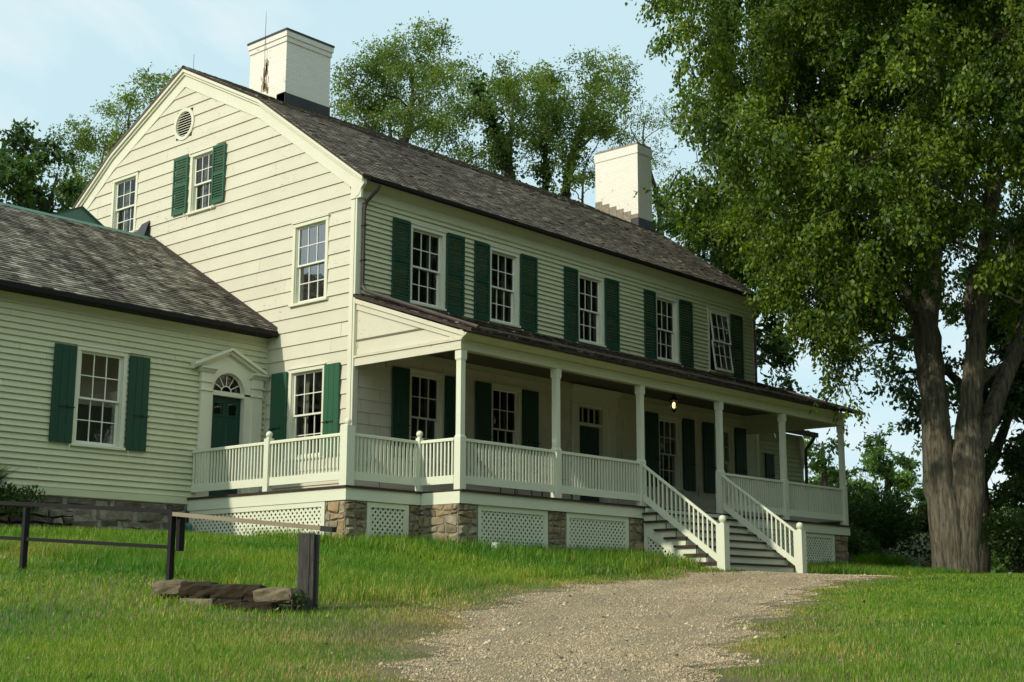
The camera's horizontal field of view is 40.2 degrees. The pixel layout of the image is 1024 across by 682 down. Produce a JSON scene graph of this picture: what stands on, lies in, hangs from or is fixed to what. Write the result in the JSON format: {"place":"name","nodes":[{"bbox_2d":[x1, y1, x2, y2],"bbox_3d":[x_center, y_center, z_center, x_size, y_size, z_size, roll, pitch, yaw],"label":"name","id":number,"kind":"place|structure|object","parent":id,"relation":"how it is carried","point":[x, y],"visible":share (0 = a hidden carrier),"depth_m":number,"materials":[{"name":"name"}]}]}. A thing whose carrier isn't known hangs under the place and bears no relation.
{"place":"outdoors","nodes":[
{"label":"outdoors","id":0,"kind":"place"},
{"bbox_2d":[0,523,1023,681],"bbox_3d":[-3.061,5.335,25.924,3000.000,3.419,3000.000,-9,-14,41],"label":"ground","id":1,"kind":"structure","parent":0,"point":[426,649],"depth_m":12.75,"materials":[{"name":"green plant"}]},
{"bbox_2d":[0,506,73,530],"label":"stone wall","id":2,"kind":"structure","parent":1,"relation":"on","point":[51,517],"depth_m":23.39,"materials":[{"name":"stone"}]},
{"bbox_2d":[0,461,17,487],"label":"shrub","id":3,"kind":"object","parent":2,"relation":"on","point":[4,476],"visible":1,"depth_m":23.02,"materials":[{"name":"green plant"}]},
{"bbox_2d":[0,482,46,517],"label":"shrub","id":4,"kind":"object","parent":2,"relation":"on","point":[7,494],"visible":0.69,"depth_m":23.11,"materials":[{"name":"green plant"}]},
{"bbox_2d":[0,117,88,394],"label":"maple tree","id":5,"kind":"object","parent":1,"relation":"on","point":[20,172],"visible":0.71,"depth_m":42.35,"materials":[{"name":"green plant"}]},
{"bbox_2d":[0,501,184,579],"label":"rail fence","id":6,"kind":"object","parent":1,"relation":"on","point":[178,531],"visible":0.8,"depth_m":15.65,"materials":[{"name":"black wood"}]},
{"bbox_2d":[43,62,178,197],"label":"locust tree","id":7,"kind":"object","parent":1,"relation":"on","point":[84,142],"visible":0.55,"depth_m":50.75,"materials":[{"name":"green plant"}]},
{"bbox_2d":[152,580,301,613],"bbox_3d":[-2.883,2.582,14.024,1.556,0.379,0.460,-2,-11,10],"label":"stone edging","id":8,"kind":"object","parent":1,"relation":"on","point":[252,597],"visible":0.85,"depth_m":13.92,"materials":[{"name":"grey stone"}]},
{"bbox_2d":[172,512,336,610],"bbox_3d":[-2.798,2.374,14.641,2.393,1.260,0.258,-7,-13,32],"label":"hitching rail","id":9,"kind":"object","parent":1,"relation":"on","point":[308,563],"visible":0.8,"depth_m":14.13,"materials":[{"name":"grey wood"}]},
{"bbox_2d":[286,590,308,613],"bbox_3d":[-2.114,2.627,13.828,0.227,0.340,0.255,-9,-14,41],"label":"weed","id":10,"kind":"object","parent":1,"relation":"on","point":[296,604],"visible":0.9,"depth_m":13.80,"materials":[{"name":"green plant"}]},
{"bbox_2d":[329,10,482,153],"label":"locust tree","id":11,"kind":"object","parent":1,"relation":"on","point":[380,107],"visible":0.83,"depth_m":51.73,"materials":[{"name":"green plant"}]},
{"bbox_2d":[0,10,865,572],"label":"farmhouse","id":12,"kind":"object","parent":1,"relation":"on","point":[274,292],"visible":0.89,"depth_m":28.71,"materials":[{"name":"beige paint"}]},
{"bbox_2d":[70,343,130,450],"bbox_3d":[-7.613,1.052,25.660,0.335,1.855,1.130,-9,-14,41],"label":"window","id":13,"kind":"structure","parent":12,"relation":"in","point":[91,428],"depth_m":25.73,"materials":[{"name":"white paint"}]},
{"bbox_2d":[110,170,139,232],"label":"window","id":14,"kind":"structure","parent":12,"relation":"in","point":[129,177],"depth_m":33.31,"materials":[{"name":"white paint"}]},
{"bbox_2d":[186,144,217,215],"bbox_3d":[-6.789,-3.550,31.142,1.020,1.445,0.333,-9,-14,41],"label":"window","id":15,"kind":"structure","parent":12,"relation":"in","point":[195,157],"depth_m":31.28,"materials":[{"name":"white paint"}]},
{"bbox_2d":[209,395,240,495],"bbox_3d":[-5.711,2.115,27.629,0.055,2.040,0.770,-9,-14,41],"label":"door","id":16,"kind":"structure","parent":12,"relation":"in","point":[225,430],"depth_m":27.69,"materials":[{"name":"green paint"}]},
{"bbox_2d":[283,363,326,460],"bbox_3d":[-3.980,1.423,27.639,1.170,1.855,0.333,-9,-14,41],"label":"window","id":17,"kind":"structure","parent":12,"relation":"in","point":[294,373],"depth_m":27.86,"materials":[{"name":"white paint"}]},
{"bbox_2d":[288,214,330,307],"bbox_3d":[-4.029,-1.598,28.191,1.160,1.755,0.215,-9,-14,41],"label":"window","id":18,"kind":"structure","parent":12,"relation":"in","point":[298,227],"depth_m":28.33,"materials":[{"name":"white paint"}]},
{"bbox_2d":[408,367,445,464],"bbox_3d":[-1.815,1.534,28.213,0.333,1.865,1.070,-9,-14,41],"label":"window","id":19,"kind":"structure","parent":12,"relation":"in","point":[439,378],"depth_m":28.42,"materials":[{"name":"white paint"}]},
{"bbox_2d":[410,222,447,311],"bbox_3d":[-1.822,-1.499,28.776,0.333,1.695,1.100,-9,-14,41],"label":"window","id":20,"kind":"structure","parent":12,"relation":"in","point":[440,254],"depth_m":28.95,"materials":[{"name":"white paint"}]},
{"bbox_2d":[489,244,520,328],"bbox_3d":[-0.260,-1.162,30.506,0.333,1.695,1.050,-9,-14,41],"label":"window","id":21,"kind":"structure","parent":12,"relation":"in","point":[514,256],"depth_m":30.66,"materials":[{"name":"white paint"}]},
{"bbox_2d":[489,382,522,472],"bbox_3d":[-0.220,1.878,29.980,0.333,1.865,1.060,-9,-14,41],"label":"window","id":22,"kind":"structure","parent":12,"relation":"in","point":[516,411],"depth_m":30.20,"materials":[{"name":"white paint"}]},
{"bbox_2d":[498,458,532,495],"bbox_3d":[0.050,2.857,28.498,0.602,0.987,0.494,-9,-14,41],"label":"porch chair","id":23,"kind":"object","parent":12,"relation":"on","point":[515,490],"visible":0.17,"depth_m":28.58,"materials":[{"name":"metal"}]},
{"bbox_2d":[541,465,572,498],"bbox_3d":[0.924,3.117,29.837,0.602,0.987,0.494,-9,-14,41],"label":"porch chair","id":24,"kind":"object","parent":12,"relation":"on","point":[550,480],"visible":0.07,"depth_m":29.90,"materials":[{"name":"metal"}]},
{"bbox_2d":[580,426,599,501],"bbox_3d":[1.739,2.764,32.007,0.110,2.460,0.870,-9,-14,41],"label":"door","id":25,"kind":"structure","parent":12,"relation":"in","point":[589,436],"depth_m":32.10,"materials":[{"name":"green paint"}]},
{"bbox_2d":[577,270,605,347],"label":"window","id":26,"kind":"structure","parent":12,"relation":"in","point":[599,280],"depth_m":32.90,"materials":[{"name":"white paint"}]},
{"bbox_2d":[656,292,680,364],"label":"window","id":27,"kind":"structure","parent":12,"relation":"in","point":[673,301],"depth_m":35.15,"materials":[{"name":"white paint"}]},
{"bbox_2d":[658,414,684,491],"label":"window","id":28,"kind":"structure","parent":12,"relation":"in","point":[677,425],"depth_m":34.60,"materials":[{"name":"white paint"}]},
{"bbox_2d":[669,393,678,411],"bbox_3d":[3.682,1.309,31.850,0.199,0.650,0.230,-9,-14,41],"label":"lantern","id":29,"kind":"object","parent":12,"relation":"hanging from","point":[675,399],"visible":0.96,"depth_m":31.81,"materials":[{"name":"metal"}]},
{"bbox_2d":[706,306,733,376],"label":"window","id":30,"kind":"structure","parent":12,"relation":"in","point":[726,343],"depth_m":36.75,"materials":[{"name":"white paint"}]},
{"bbox_2d":[713,424,734,496],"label":"window","id":31,"kind":"structure","parent":12,"relation":"in","point":[729,430],"depth_m":36.43,"materials":[{"name":"white paint"}]},
{"bbox_2d":[431,50,574,183],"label":"locust tree","id":32,"kind":"object","parent":1,"relation":"on","point":[484,106],"visible":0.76,"depth_m":48.39,"materials":[{"name":"green plant"}]},
{"bbox_2d":[3,568,1023,681],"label":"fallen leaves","id":33,"kind":"object","parent":1,"relation":"on","point":[558,655],"visible":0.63,"depth_m":12.97,"materials":[{"name":"brown plant"}]},
{"bbox_2d":[514,44,646,202],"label":"locust tree","id":34,"kind":"object","parent":1,"relation":"on","point":[591,127],"visible":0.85,"depth_m":49.08,"materials":[{"name":"green plant"}]},
{"bbox_2d":[376,570,896,681],"bbox_3d":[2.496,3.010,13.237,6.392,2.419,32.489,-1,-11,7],"label":"gravel drive","id":35,"kind":"structure","parent":1,"relation":"on","point":[650,620],"depth_m":12.65,"materials":[{"name":"beige gravel"}]},
{"bbox_2d":[607,90,697,236],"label":"locust tree","id":36,"kind":"object","parent":1,"relation":"on","point":[643,140],"visible":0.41,"depth_m":52.25,"materials":[{"name":"green plant"}]},
{"bbox_2d":[652,193,811,396],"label":"maple tree","id":37,"kind":"object","parent":1,"relation":"on","point":[779,350],"visible":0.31,"depth_m":44.23,"materials":[{"name":"green plant"}]},
{"bbox_2d":[625,0,1023,573],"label":"linden tree","id":38,"kind":"object","parent":1,"relation":"on","point":[826,149],"visible":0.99,"depth_m":33.99,"materials":[{"name":"green plant"}]},
{"bbox_2d":[803,430,863,508],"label":"tree","id":39,"kind":"object","parent":1,"relation":"on","point":[825,473],"visible":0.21,"depth_m":48.86,"materials":[{"name":"green plant"}]},
{"bbox_2d":[791,519,885,561],"bbox_3d":[8.990,5.667,38.482,2.255,2.033,2.867,5,-12,-23],"label":"shrub","id":40,"kind":"object","parent":1,"relation":"on","point":[857,542],"visible":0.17,"depth_m":37.86,"materials":[{"name":"green plant"}]},
{"bbox_2d":[817,483,922,552],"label":"shrub","id":41,"kind":"object","parent":1,"relation":"on","point":[889,523],"visible":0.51,"depth_m":40.62,"materials":[{"name":"green plant"}]},
{"bbox_2d":[828,421,926,533],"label":"tree","id":42,"kind":"object","parent":1,"relation":"on","point":[874,463],"visible":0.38,"depth_m":55.21,"materials":[{"name":"green plant"}]},
{"bbox_2d":[849,551,926,567],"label":"tall grass","id":43,"kind":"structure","parent":1,"relation":"on","point":[876,557],"depth_m":35.86,"materials":[{"name":"green plant"}]},
{"bbox_2d":[881,532,931,567],"bbox_3d":[11.553,6.205,39.612,1.741,1.551,2.556,-9,-14,41],"label":"flowering shrub","id":44,"kind":"object","parent":1,"relation":"on","point":[915,546],"visible":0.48,"depth_m":39.22,"materials":[{"name":"green plant"}]},
{"bbox_2d":[813,504,1019,572],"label":"distant wood","id":45,"kind":"object","parent":1,"relation":"on","point":[996,566],"depth_m":96.71,"materials":[{"name":"green plant"}]},
{"bbox_2d":[911,502,929,536],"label":"flowering shrub","id":46,"kind":"object","parent":1,"relation":"on","point":[922,518],"visible":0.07,"depth_m":42.93,"materials":[{"name":"green plant"}]},
{"bbox_2d":[843,213,1023,572],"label":"tree","id":47,"kind":"object","parent":1,"relation":"on","point":[1011,455],"visible":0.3,"depth_m":41.57,"materials":[{"name":"green plant"}]},
{"bbox_2d":[980,506,1023,573],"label":"shrub","id":48,"kind":"object","parent":1,"relation":"on","point":[1010,530],"visible":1,"depth_m":38.28,"materials":[{"name":"green plant"}]},
{"bbox_2d":[990,488,1023,573],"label":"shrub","id":49,"kind":"object","parent":1,"relation":"on","point":[993,555],"visible":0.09,"depth_m":46.33,"materials":[{"name":"green plant"}]},
{"bbox_2d":[0,0,1023,513],"label":"sky","id":50,"kind":"structure","parent":0,"point":[58,58],"materials":[{"name":"blue"}]}
]}

